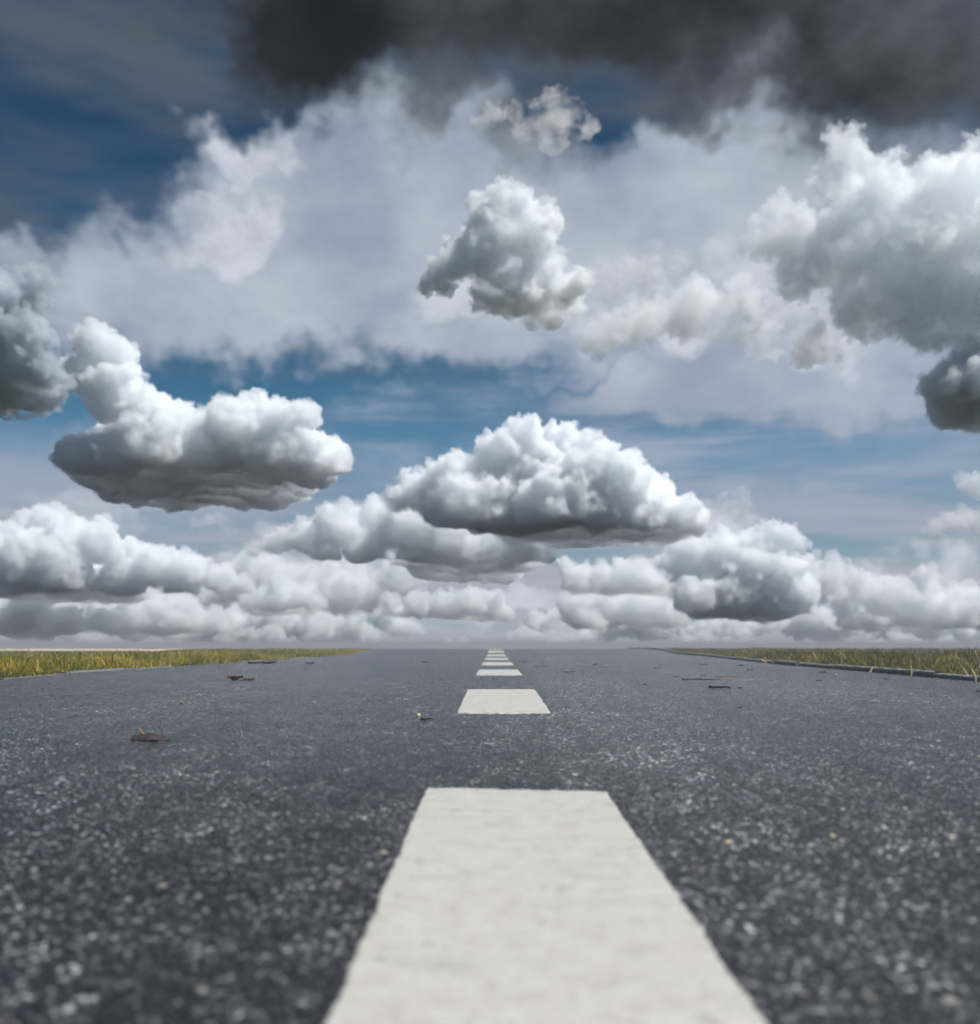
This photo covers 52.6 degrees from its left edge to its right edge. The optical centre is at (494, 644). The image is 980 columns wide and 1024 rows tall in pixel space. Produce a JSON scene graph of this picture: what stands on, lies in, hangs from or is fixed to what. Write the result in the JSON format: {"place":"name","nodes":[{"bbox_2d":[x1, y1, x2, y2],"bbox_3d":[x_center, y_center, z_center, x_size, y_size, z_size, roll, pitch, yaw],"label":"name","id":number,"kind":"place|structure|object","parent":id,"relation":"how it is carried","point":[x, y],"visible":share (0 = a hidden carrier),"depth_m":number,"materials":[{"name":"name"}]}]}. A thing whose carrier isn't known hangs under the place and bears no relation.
{"place":"outdoors","nodes":[
{"label":"outdoors","id":0,"kind":"place"},
{"bbox_2d":[0,649,178,650],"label":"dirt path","id":1,"kind":"structure","parent":0,"point":[86,649],"depth_m":10.06,"materials":[{"name":"green plant"}]},
{"bbox_2d":[0,649,979,1023],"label":"road","id":2,"kind":"structure","parent":0,"point":[230,851],"depth_m":0.73,"materials":[{"name":"grey asphalt"}]},
{"bbox_2d":[130,726,170,741],"bbox_3d":[-0.416,0.109,1.201,0.046,0.020,0.027,0,0,0],"label":"bark piece","id":3,"kind":"object","parent":2,"relation":"on","point":[143,737],"visible":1,"depth_m":1.19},
{"bbox_2d":[227,675,242,679],"bbox_3d":[-0.717,0.092,2.744,0.035,0.017,0.029,0,0,25],"label":"dead leaf","id":4,"kind":"object","parent":2,"relation":"on","point":[235,677],"visible":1,"depth_m":2.74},
{"bbox_2d":[248,661,276,663],"bbox_3d":[-1.146,0.090,4.896,0.140,0.015,0.046,0,0,14],"label":"dead leaf","id":5,"kind":"object","parent":2,"relation":"on","point":[269,662],"visible":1,"depth_m":4.90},
{"bbox_2d":[488,651,503,652],"bbox_3d":[0.016,0.072,9.180,0.153,0.015,0.648,0,0,0],"label":"road marking","id":6,"kind":"object","parent":2,"relation":"on","point":[495,651],"visible":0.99,"depth_m":9.08,"materials":[{"name":"paint"}]},
{"bbox_2d":[485,658,508,659],"bbox_3d":[0.016,0.095,6.330,0.153,0.005,0.627,0,0,0],"label":"road marking","id":7,"kind":"object","parent":2,"relation":"on","point":[496,659],"visible":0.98,"depth_m":6.07,"materials":[{"name":"paint"}]},
{"bbox_2d":[482,662,512,664],"bbox_3d":[0.015,0.097,4.880,0.154,0.004,0.688,0,0,0],"label":"road marking","id":8,"kind":"object","parent":2,"relation":"on","point":[496,663],"visible":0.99,"depth_m":4.86,"materials":[{"name":"paint"}]},
{"bbox_2d":[476,669,521,675],"bbox_3d":[0.016,0.098,3.445,0.153,0.005,0.636,0,0,0],"label":"road marking","id":9,"kind":"object","parent":2,"relation":"on","point":[504,672],"visible":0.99,"depth_m":3.37,"materials":[{"name":"paint"}]},
{"bbox_2d":[457,689,549,713],"bbox_3d":[0.015,0.106,1.894,0.153,0.012,0.638,0,0,0],"label":"road marking","id":10,"kind":"object","parent":2,"relation":"on","point":[501,701],"visible":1,"depth_m":1.79,"materials":[{"name":"paint"}]},
{"bbox_2d":[325,788,766,1023],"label":"road marking","id":11,"kind":"object","parent":2,"relation":"on","point":[511,906],"visible":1,"depth_m":0.44,"materials":[{"name":"paint"}]},
{"bbox_2d":[682,679,720,679],"bbox_3d":[0.573,0.097,2.744,0.104,0.004,0.006,0,0,6],"label":"twig","id":12,"kind":"object","parent":2,"relation":"on","point":[701,679],"visible":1,"depth_m":2.74,"materials":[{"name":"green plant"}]},
{"bbox_2d":[709,685,730,687],"bbox_3d":[0.512,0.097,2.251,0.049,0.007,0.007,0,0,0],"label":"twig","id":13,"kind":"object","parent":2,"relation":"on","point":[710,686],"visible":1,"depth_m":2.25,"materials":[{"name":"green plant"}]},
{"bbox_2d":[828,834,834,839],"bbox_3d":[0.217,0.124,0.638,0.005,0.004,0.005,0,0,0],"label":"pebble","id":14,"kind":"object","parent":2,"relation":"on","point":[831,836],"visible":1,"depth_m":0.64,"materials":[{"name":"stone"}]},
{"bbox_2d":[0,644,979,652],"bbox_3d":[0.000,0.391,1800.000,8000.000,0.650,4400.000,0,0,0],"label":"ground","id":15,"kind":"structure","parent":0,"point":[397,646],"depth_m":295.09,"materials":[{"name":"soil"}]},
{"bbox_2d":[0,649,378,679],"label":"kerb","id":16,"kind":"structure","parent":15,"relation":"on","point":[78,671],"depth_m":3.62,"materials":[{"name":"concrete"}]},
{"bbox_2d":[0,647,382,678],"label":"grass","id":17,"kind":"structure","parent":15,"relation":"on","point":[16,664],"depth_m":5.05,"materials":[{"name":"plant"}]},
{"bbox_2d":[627,647,978,681],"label":"kerb","id":18,"kind":"structure","parent":15,"relation":"on","point":[922,673],"depth_m":3.66,"materials":[{"name":"concrete"}]},
{"bbox_2d":[974,650,979,681],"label":"dry stalk","id":19,"kind":"object","parent":15,"relation":"on","point":[978,662],"visible":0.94,"depth_m":2.62,"materials":[{"name":"plant"}]},
{"bbox_2d":[0,0,979,643],"label":"sky","id":20,"kind":"structure","parent":0,"point":[321,321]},
{"bbox_2d":[663,645,979,674],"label":"grass","id":21,"kind":"structure","parent":0,"point":[943,660],"depth_m":4.57,"materials":[{"name":"green plant"}]}
]}

